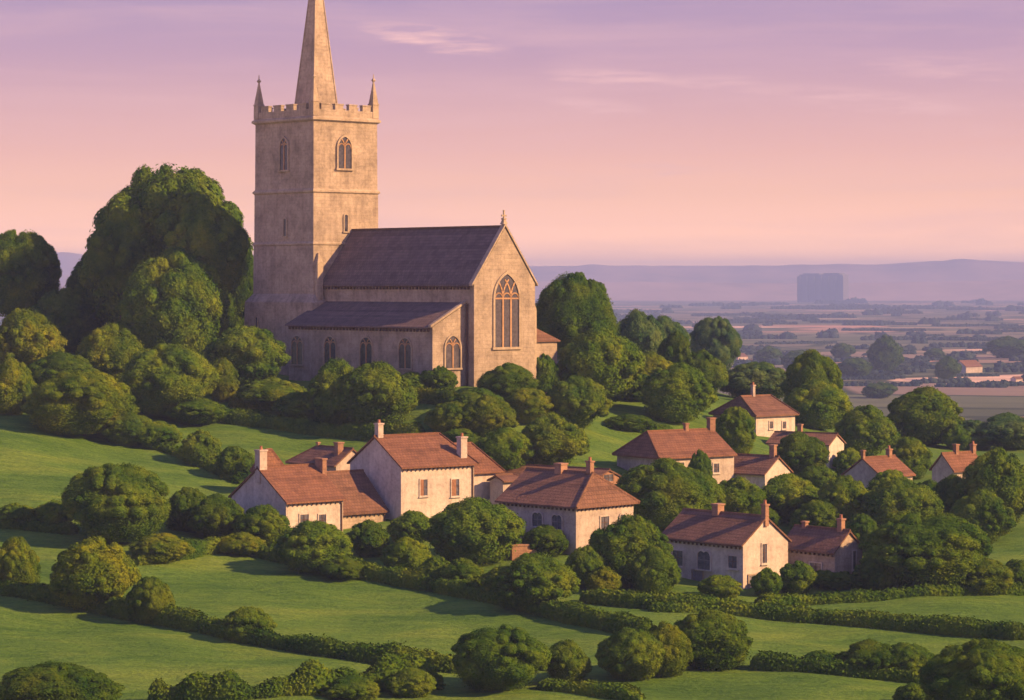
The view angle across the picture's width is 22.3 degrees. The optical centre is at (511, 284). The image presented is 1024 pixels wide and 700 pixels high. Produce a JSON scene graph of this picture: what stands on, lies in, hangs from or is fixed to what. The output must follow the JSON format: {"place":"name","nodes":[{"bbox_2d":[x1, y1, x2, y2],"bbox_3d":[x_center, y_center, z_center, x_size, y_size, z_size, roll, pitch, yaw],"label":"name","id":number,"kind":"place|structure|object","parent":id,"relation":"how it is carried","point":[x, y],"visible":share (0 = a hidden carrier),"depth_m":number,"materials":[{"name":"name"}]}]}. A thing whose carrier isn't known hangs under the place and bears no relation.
{"place":"outdoors","nodes":[
{"label":"outdoors","id":0,"kind":"place"},
{"bbox_2d":[0,301,1023,699],"bbox_3d":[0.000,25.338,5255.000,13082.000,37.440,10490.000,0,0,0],"label":"ground","id":1,"kind":"structure","parent":0,"point":[44,467],"depth_m":178.96,"materials":[{"name":"green plant"}]},
{"bbox_2d":[0,356,36,415],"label":"shrub","id":2,"kind":"object","parent":1,"relation":"on","point":[17,383],"visible":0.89,"depth_m":235.29,"materials":[{"name":"green plant"}]},
{"bbox_2d":[0,536,41,584],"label":"shrub","id":3,"kind":"object","parent":1,"relation":"on","point":[19,560],"visible":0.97,"depth_m":178.18,"materials":[{"name":"green plant"}]},
{"bbox_2d":[0,229,61,316],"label":"broadleaf tree","id":4,"kind":"object","parent":1,"relation":"on","point":[30,271],"visible":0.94,"depth_m":286.81,"materials":[{"name":"green plant"}]},
{"bbox_2d":[0,308,67,366],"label":"broadleaf tree","id":5,"kind":"object","parent":1,"relation":"on","point":[28,337],"visible":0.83,"depth_m":255.64,"materials":[{"name":"green plant"}]},
{"bbox_2d":[0,660,124,699],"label":"broadleaf tree","id":6,"kind":"object","parent":1,"relation":"on","point":[50,680],"visible":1,"depth_m":142.79,"materials":[{"name":"green plant"}]},
{"bbox_2d":[27,351,99,384],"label":"shrub","id":7,"kind":"object","parent":1,"relation":"on","point":[53,364],"visible":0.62,"depth_m":249.64,"materials":[{"name":"green plant"}]},
{"bbox_2d":[31,287,96,352],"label":"broadleaf tree","id":8,"kind":"object","parent":1,"relation":"on","point":[69,314],"visible":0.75,"depth_m":279.74,"materials":[{"name":"green plant"}]},
{"bbox_2d":[19,369,139,435],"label":"broadleaf tree","id":9,"kind":"object","parent":1,"relation":"on","point":[76,402],"visible":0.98,"depth_m":228.73,"materials":[{"name":"green plant"}]},
{"bbox_2d":[48,536,141,610],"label":"broadleaf tree","id":10,"kind":"object","parent":1,"relation":"on","point":[86,571],"visible":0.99,"depth_m":173.48,"materials":[{"name":"green plant"}]},
{"bbox_2d":[74,322,143,382],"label":"broadleaf tree","id":11,"kind":"object","parent":1,"relation":"on","point":[110,349],"visible":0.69,"depth_m":253.69,"materials":[{"name":"green plant"}]},
{"bbox_2d":[58,462,171,542],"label":"broadleaf tree","id":12,"kind":"object","parent":1,"relation":"on","point":[117,503],"visible":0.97,"depth_m":192.57,"materials":[{"name":"green plant"}]},
{"bbox_2d":[86,214,157,318],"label":"broadleaf tree","id":13,"kind":"object","parent":1,"relation":"on","point":[113,246],"visible":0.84,"depth_m":276.42,"materials":[{"name":"green plant"}]},
{"bbox_2d":[101,412,152,445],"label":"shrub","id":14,"kind":"object","parent":1,"relation":"on","point":[128,428],"visible":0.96,"depth_m":229.68,"materials":[{"name":"green plant"}]},
{"bbox_2d":[125,575,175,623],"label":"shrub","id":15,"kind":"object","parent":1,"relation":"on","point":[148,597],"visible":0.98,"depth_m":170.62,"materials":[{"name":"green plant"}]},
{"bbox_2d":[128,532,195,563],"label":"shrub","id":16,"kind":"object","parent":1,"relation":"on","point":[162,548],"visible":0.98,"depth_m":188.61,"materials":[{"name":"green plant"}]},
{"bbox_2d":[76,162,253,345],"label":"broadleaf tree","id":17,"kind":"object","parent":1,"relation":"on","point":[161,201],"visible":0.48,"depth_m":279.47,"materials":[{"name":"green plant"}]},
{"bbox_2d":[119,343,221,415],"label":"broadleaf tree","id":18,"kind":"object","parent":1,"relation":"on","point":[158,379],"visible":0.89,"depth_m":240.56,"materials":[{"name":"green plant"}]},
{"bbox_2d":[117,244,231,355],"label":"broadleaf tree","id":19,"kind":"object","parent":1,"relation":"on","point":[176,295],"visible":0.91,"depth_m":264.26,"materials":[{"name":"green plant"}]},
{"bbox_2d":[164,486,206,531],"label":"shrub","id":20,"kind":"object","parent":1,"relation":"on","point":[184,501],"visible":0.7,"depth_m":200.04,"materials":[{"name":"green plant"}]},
{"bbox_2d":[163,397,228,424],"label":"shrub","id":21,"kind":"object","parent":1,"relation":"on","point":[203,410],"visible":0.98,"depth_m":239.92,"materials":[{"name":"green plant"}]},
{"bbox_2d":[178,429,221,466],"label":"shrub","id":22,"kind":"object","parent":1,"relation":"on","point":[199,448],"visible":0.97,"depth_m":224.62,"materials":[{"name":"green plant"}]},
{"bbox_2d":[163,201,250,290],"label":"broadleaf tree","id":23,"kind":"object","parent":1,"relation":"on","point":[217,236],"visible":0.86,"depth_m":274.46,"materials":[{"name":"green plant"}]},
{"bbox_2d":[186,492,244,537],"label":"broadleaf tree","id":24,"kind":"object","parent":1,"relation":"on","point":[216,514],"visible":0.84,"depth_m":197.17,"materials":[{"name":"green plant"}]},
{"bbox_2d":[0,578,457,673],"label":"hedge","id":25,"kind":"object","parent":1,"relation":"on","point":[185,619],"visible":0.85,"depth_m":165.14,"materials":[{"name":"green plant"}]},
{"bbox_2d":[203,324,290,390],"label":"broadleaf tree","id":26,"kind":"object","parent":1,"relation":"on","point":[251,353],"visible":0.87,"depth_m":251.40,"materials":[{"name":"green plant"}]},
{"bbox_2d":[220,606,277,641],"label":"shrub","id":27,"kind":"object","parent":1,"relation":"on","point":[239,621],"visible":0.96,"depth_m":165.54,"materials":[{"name":"green plant"}]},
{"bbox_2d":[231,504,290,547],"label":"broadleaf tree","id":28,"kind":"object","parent":1,"relation":"on","point":[268,523],"visible":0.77,"depth_m":195.58,"materials":[{"name":"green plant"}]},
{"bbox_2d":[234,377,306,407],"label":"shrub","id":29,"kind":"object","parent":1,"relation":"on","point":[268,390],"visible":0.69,"depth_m":244.74,"materials":[{"name":"green plant"}]},
{"bbox_2d":[147,650,445,699],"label":"hedge","id":30,"kind":"object","parent":1,"relation":"on","point":[313,677],"visible":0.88,"depth_m":149.58,"materials":[{"name":"green plant"}]},
{"bbox_2d":[228,446,389,530],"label":"cottage","id":31,"kind":"structure","parent":1,"relation":"on","point":[295,494],"depth_m":202.95,"materials":[{"name":"brown tile"}]},
{"bbox_2d":[272,520,352,573],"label":"broadleaf tree","id":32,"kind":"object","parent":1,"relation":"on","point":[307,546],"visible":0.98,"depth_m":187.76,"materials":[{"name":"green plant"}]},
{"bbox_2d":[213,407,425,440],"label":"hedge","id":33,"kind":"object","parent":1,"relation":"on","point":[258,418],"visible":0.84,"depth_m":238.00,"materials":[{"name":"green plant"}]},
{"bbox_2d":[285,442,356,470],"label":"cottage","id":34,"kind":"structure","parent":1,"relation":"on","point":[338,455],"depth_m":218.90,"materials":[{"name":"tile"}]},
{"bbox_2d":[305,357,353,425],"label":"broadleaf tree","id":35,"kind":"object","parent":1,"relation":"on","point":[324,386],"visible":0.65,"depth_m":238.77,"materials":[{"name":"green plant"}]},
{"bbox_2d":[320,674,381,699],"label":"shrub","id":36,"kind":"object","parent":1,"relation":"on","point":[351,687],"visible":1,"depth_m":149.16,"materials":[{"name":"green plant"}]},
{"bbox_2d":[346,519,389,557],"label":"shrub","id":37,"kind":"object","parent":1,"relation":"on","point":[369,537],"visible":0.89,"depth_m":193.03,"materials":[{"name":"green plant"}]},
{"bbox_2d":[332,360,418,425],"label":"broadleaf tree","id":38,"kind":"object","parent":1,"relation":"on","point":[385,393],"visible":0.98,"depth_m":236.28,"materials":[{"name":"green plant"}]},
{"bbox_2d":[131,533,652,632],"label":"hedge","id":39,"kind":"object","parent":1,"relation":"on","point":[577,613],"visible":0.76,"depth_m":180.46,"materials":[{"name":"green plant"}]},
{"bbox_2d":[244,0,560,393],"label":"parish church","id":40,"kind":"structure","parent":1,"relation":"on","point":[338,273],"depth_m":261.21,"materials":[{"name":"stone"}]},
{"bbox_2d":[492,271,521,349],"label":"window","id":41,"kind":"structure","parent":40,"relation":"in","point":[506,293],"depth_m":250.12,"materials":[{"name":"glass"}]},
{"bbox_2d":[380,536,431,569],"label":"shrub","id":42,"kind":"object","parent":1,"relation":"on","point":[405,551],"visible":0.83,"depth_m":187.92,"materials":[{"name":"green plant"}]},
{"bbox_2d":[383,667,436,697],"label":"shrub","id":43,"kind":"object","parent":1,"relation":"on","point":[412,682],"visible":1,"depth_m":150.35,"materials":[{"name":"green plant"}]},
{"bbox_2d":[347,419,505,519],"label":"farmhouse","id":44,"kind":"object","parent":1,"relation":"on","point":[429,474],"visible":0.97,"depth_m":209.03,"materials":[{"name":"beige paint"}]},
{"bbox_2d":[424,401,469,432],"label":"shrub","id":45,"kind":"object","parent":1,"relation":"on","point":[443,417],"visible":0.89,"depth_m":232.97,"materials":[{"name":"green plant"}]},
{"bbox_2d":[420,495,526,565],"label":"broadleaf tree","id":46,"kind":"object","parent":1,"relation":"on","point":[478,531],"visible":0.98,"depth_m":190.21,"materials":[{"name":"green plant"}]},
{"bbox_2d":[461,396,518,437],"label":"shrub","id":47,"kind":"object","parent":1,"relation":"on","point":[483,415],"visible":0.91,"depth_m":232.62,"materials":[{"name":"green plant"}]},
{"bbox_2d":[450,624,553,691],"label":"broadleaf tree","id":48,"kind":"object","parent":1,"relation":"on","point":[505,657],"visible":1,"depth_m":151.75,"materials":[{"name":"green plant"}]},
{"bbox_2d":[475,427,536,470],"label":"broadleaf tree","id":49,"kind":"object","parent":1,"relation":"on","point":[506,448],"visible":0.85,"depth_m":222.89,"materials":[{"name":"green plant"}]},
{"bbox_2d":[476,362,539,397],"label":"shrub","id":50,"kind":"object","parent":1,"relation":"on","point":[504,380],"visible":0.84,"depth_m":242.51,"materials":[{"name":"green plant"}]},
{"bbox_2d":[0,297,1023,387],"bbox_3d":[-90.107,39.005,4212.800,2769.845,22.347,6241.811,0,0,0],"label":"distant woods","id":51,"kind":"object","parent":1,"relation":"on","point":[920,363],"visible":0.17,"depth_m":2322.82,"materials":[{"name":"green plant"}]},
{"bbox_2d":[504,387,554,423],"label":"shrub","id":52,"kind":"object","parent":1,"relation":"on","point":[527,404],"visible":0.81,"depth_m":237.57,"materials":[{"name":"green plant"}]},
{"bbox_2d":[489,552,580,610],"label":"broadleaf tree","id":53,"kind":"object","parent":1,"relation":"on","point":[525,578],"visible":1,"depth_m":174.69,"materials":[{"name":"green plant"}]},
{"bbox_2d":[522,524,569,556],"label":"shrub","id":54,"kind":"object","parent":1,"relation":"on","point":[549,540],"visible":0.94,"depth_m":193.24,"materials":[{"name":"green plant"}]},
{"bbox_2d":[521,411,590,465],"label":"broadleaf tree","id":55,"kind":"object","parent":1,"relation":"on","point":[555,437],"visible":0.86,"depth_m":224.06,"materials":[{"name":"green plant"}]},
{"bbox_2d":[495,457,639,554],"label":"cottage","id":56,"kind":"structure","parent":1,"relation":"on","point":[577,508],"depth_m":196.77,"materials":[{"name":"paint"}]},
{"bbox_2d":[545,638,592,681],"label":"shrub","id":57,"kind":"object","parent":1,"relation":"on","point":[570,660],"visible":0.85,"depth_m":154.35,"materials":[{"name":"green plant"}]},
{"bbox_2d":[535,271,619,361],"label":"broadleaf tree","id":58,"kind":"object","parent":1,"relation":"on","point":[570,306],"visible":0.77,"depth_m":269.12,"materials":[{"name":"green plant"}]},
{"bbox_2d":[545,375,613,428],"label":"broadleaf tree","id":59,"kind":"object","parent":1,"relation":"on","point":[580,401],"visible":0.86,"depth_m":238.91,"materials":[{"name":"green plant"}]},
{"bbox_2d":[536,677,645,699],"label":"hedge","id":60,"kind":"object","parent":1,"relation":"on","point":[615,691],"visible":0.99,"depth_m":151.22,"materials":[{"name":"green plant"}]},
{"bbox_2d":[557,326,645,401],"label":"broadleaf tree","id":61,"kind":"object","parent":1,"relation":"on","point":[612,363],"visible":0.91,"depth_m":254.45,"materials":[{"name":"green plant"}]},
{"bbox_2d":[584,513,672,588],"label":"broadleaf tree","id":62,"kind":"object","parent":1,"relation":"on","point":[624,542],"visible":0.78,"depth_m":183.69,"materials":[{"name":"green plant"}]},
{"bbox_2d":[595,626,665,680],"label":"broadleaf tree","id":63,"kind":"object","parent":1,"relation":"on","point":[627,653],"visible":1,"depth_m":154.33,"materials":[{"name":"green plant"}]},
{"bbox_2d":[616,308,665,352],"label":"broadleaf tree","id":64,"kind":"object","parent":1,"relation":"on","point":[642,330],"visible":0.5,"depth_m":297.75,"materials":[{"name":"green plant"}]},
{"bbox_2d":[627,545,681,593],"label":"shrub","id":65,"kind":"object","parent":1,"relation":"on","point":[657,569],"visible":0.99,"depth_m":181.73,"materials":[{"name":"green plant"}]},
{"bbox_2d":[617,457,716,528],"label":"broadleaf tree","id":66,"kind":"object","parent":1,"relation":"on","point":[665,491],"visible":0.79,"depth_m":204.31,"materials":[{"name":"green plant"}]},
{"bbox_2d":[647,621,693,677],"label":"broadleaf tree","id":67,"kind":"object","parent":1,"relation":"on","point":[678,656],"visible":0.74,"depth_m":155.82,"materials":[{"name":"green plant"}]},
{"bbox_2d":[612,417,736,483],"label":"cottage","id":68,"kind":"structure","parent":1,"relation":"on","point":[684,444],"depth_m":228.37,"materials":[{"name":"tile"}]},
{"bbox_2d":[639,361,718,422],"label":"broadleaf tree","id":69,"kind":"object","parent":1,"relation":"on","point":[679,392],"visible":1,"depth_m":251.72,"materials":[{"name":"green plant"}]},
{"bbox_2d":[673,608,753,670],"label":"broadleaf tree","id":70,"kind":"object","parent":1,"relation":"on","point":[720,640],"visible":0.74,"depth_m":157.42,"materials":[{"name":"green plant"}]},
{"bbox_2d":[690,316,742,370],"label":"broadleaf tree","id":71,"kind":"object","parent":1,"relation":"on","point":[718,337],"visible":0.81,"depth_m":387.66,"materials":[{"name":"green plant"}]},
{"bbox_2d":[662,500,791,588],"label":"cottage","id":72,"kind":"structure","parent":1,"relation":"on","point":[742,548],"depth_m":187.92,"materials":[{"name":"beige paint"}]},
{"bbox_2d":[715,406,756,453],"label":"broadleaf tree","id":73,"kind":"object","parent":1,"relation":"on","point":[734,427],"visible":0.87,"depth_m":241.15,"materials":[{"name":"green plant"}]},
{"bbox_2d":[720,476,766,511],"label":"broadleaf tree","id":74,"kind":"object","parent":1,"relation":"on","point":[741,492],"visible":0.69,"depth_m":211.94,"materials":[{"name":"green plant"}]},
{"bbox_2d":[718,361,785,399],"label":"broadleaf tree","id":75,"kind":"object","parent":1,"relation":"on","point":[766,377],"visible":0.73,"depth_m":297.03,"materials":[{"name":"green plant"}]},
{"bbox_2d":[708,382,799,436],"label":"cottage","id":76,"kind":"structure","parent":1,"relation":"on","point":[770,414],"depth_m":257.50,"materials":[{"name":"beige paint"}]},
{"bbox_2d":[734,444,793,488],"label":"cottage","id":77,"kind":"structure","parent":1,"relation":"on","point":[759,470],"depth_m":229.34,"materials":[{"name":"brown tile"}]},
{"bbox_2d":[761,472,818,522],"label":"broadleaf tree","id":78,"kind":"object","parent":1,"relation":"on","point":[788,494],"visible":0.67,"depth_m":215.01,"materials":[{"name":"green plant"}]},
{"bbox_2d":[579,588,1023,639],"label":"hedge","id":79,"kind":"object","parent":1,"relation":"on","point":[949,625],"visible":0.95,"depth_m":172.63,"materials":[{"name":"green plant"}]},
{"bbox_2d":[777,431,829,474],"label":"broadleaf tree","id":80,"kind":"object","parent":1,"relation":"on","point":[798,452],"visible":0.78,"depth_m":238.20,"materials":[{"name":"green plant"}]},
{"bbox_2d":[780,348,843,396],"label":"broadleaf tree","id":81,"kind":"object","parent":1,"relation":"on","point":[807,366],"visible":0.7,"depth_m":288.19,"materials":[{"name":"green plant"}]},
{"bbox_2d":[787,499,846,531],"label":"broadleaf tree","id":82,"kind":"object","parent":1,"relation":"on","point":[817,512],"visible":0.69,"depth_m":209.05,"materials":[{"name":"green plant"}]},
{"bbox_2d":[783,379,853,429],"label":"broadleaf tree","id":83,"kind":"object","parent":1,"relation":"on","point":[816,404],"visible":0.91,"depth_m":274.67,"materials":[{"name":"green plant"}]},
{"bbox_2d":[797,273,847,301],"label":"power station","id":84,"kind":"object","parent":1,"relation":"on","point":[812,287],"visible":0.82,"depth_m":6556.34,"materials":[{"name":"concrete"}]},
{"bbox_2d":[787,514,862,573],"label":"cottage","id":85,"kind":"structure","parent":1,"relation":"on","point":[831,549],"depth_m":188.43,"materials":[{"name":"brown tile"}]},
{"bbox_2d":[749,650,920,683],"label":"hedge","id":86,"kind":"object","parent":1,"relation":"on","point":[769,660],"visible":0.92,"depth_m":156.75,"materials":[{"name":"green plant"}]},
{"bbox_2d":[813,474,869,523],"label":"broadleaf tree","id":87,"kind":"object","parent":1,"relation":"on","point":[843,494],"visible":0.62,"depth_m":211.28,"materials":[{"name":"green plant"}]},
{"bbox_2d":[838,639,894,669],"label":"shrub","id":88,"kind":"object","parent":1,"relation":"on","point":[870,653],"visible":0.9,"depth_m":156.66,"materials":[{"name":"green plant"}]},
{"bbox_2d":[834,403,899,455],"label":"broadleaf tree","id":89,"kind":"object","parent":1,"relation":"on","point":[871,430],"visible":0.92,"depth_m":261.95,"materials":[{"name":"green plant"}]},
{"bbox_2d":[849,556,903,590],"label":"shrub","id":90,"kind":"object","parent":1,"relation":"on","point":[867,574],"visible":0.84,"depth_m":183.27,"materials":[{"name":"green plant"}]},
{"bbox_2d":[841,445,915,487],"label":"cottage","id":91,"kind":"structure","parent":1,"relation":"on","point":[864,469],"depth_m":234.57,"materials":[{"name":"tile"}]},
{"bbox_2d":[866,334,904,370],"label":"broadleaf tree","id":92,"kind":"object","parent":1,"relation":"on","point":[884,352],"visible":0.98,"depth_m":1309.04,"materials":[{"name":"green plant"}]},
{"bbox_2d":[754,581,1023,605],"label":"hedge","id":93,"kind":"object","parent":1,"relation":"on","point":[887,593],"visible":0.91,"depth_m":180.84,"materials":[{"name":"green plant"}]},
{"bbox_2d":[857,475,944,526],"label":"broadleaf tree","id":94,"kind":"object","parent":1,"relation":"on","point":[885,501],"visible":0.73,"depth_m":207.84,"materials":[{"name":"green plant"}]},
{"bbox_2d":[890,436,932,479],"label":"broadleaf tree","id":95,"kind":"object","parent":1,"relation":"on","point":[914,455],"visible":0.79,"depth_m":252.16,"materials":[{"name":"green plant"}]},
{"bbox_2d":[886,385,964,444],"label":"broadleaf tree","id":96,"kind":"object","parent":1,"relation":"on","point":[926,415],"visible":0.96,"depth_m":282.26,"materials":[{"name":"green plant"}]},
{"bbox_2d":[858,511,993,587],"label":"broadleaf tree","id":97,"kind":"object","parent":1,"relation":"on","point":[925,547],"visible":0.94,"depth_m":182.49,"materials":[{"name":"green plant"}]},
{"bbox_2d":[929,441,977,482],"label":"cottage","id":98,"kind":"structure","parent":1,"relation":"on","point":[954,462],"depth_m":243.41,"materials":[{"name":"tile"}]},
{"bbox_2d":[917,638,1023,699],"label":"broadleaf tree","id":99,"kind":"object","parent":1,"relation":"on","point":[980,669],"visible":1,"depth_m":141.13,"materials":[{"name":"green plant"}]},
{"bbox_2d":[949,489,1016,543],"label":"broadleaf tree","id":100,"kind":"object","parent":1,"relation":"on","point":[989,514],"visible":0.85,"depth_m":204.60,"materials":[{"name":"green plant"}]},
{"bbox_2d":[957,557,1015,595],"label":"shrub","id":101,"kind":"object","parent":1,"relation":"on","point":[993,577],"visible":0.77,"depth_m":182.52,"materials":[{"name":"green plant"}]},
{"bbox_2d":[955,447,1023,526],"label":"broadleaf tree","id":102,"kind":"object","parent":1,"relation":"on","point":[999,472],"visible":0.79,"depth_m":210.34,"materials":[{"name":"green plant"}]},
{"bbox_2d":[979,412,1023,449],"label":"broadleaf tree","id":103,"kind":"object","parent":1,"relation":"on","point":[1005,431],"visible":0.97,"depth_m":280.60,"materials":[{"name":"green plant"}]},
{"bbox_2d":[0,0,1023,265],"label":"sky","id":104,"kind":"structure","parent":0,"point":[604,132],"materials":[{"name":"pink"}]},
{"bbox_2d":[56,252,1023,282],"bbox_3d":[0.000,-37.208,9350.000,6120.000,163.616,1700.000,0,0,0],"label":"hills","id":105,"kind":"structure","parent":0,"point":[957,270],"depth_m":9141.39,"materials":[{"name":"purple"}]},
{"bbox_2d":[58,275,1023,300],"bbox_3d":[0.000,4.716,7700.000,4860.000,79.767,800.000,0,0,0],"label":"hills","id":106,"kind":"structure","parent":0,"point":[1004,290],"depth_m":7514.25,"materials":[{"name":"purple"}]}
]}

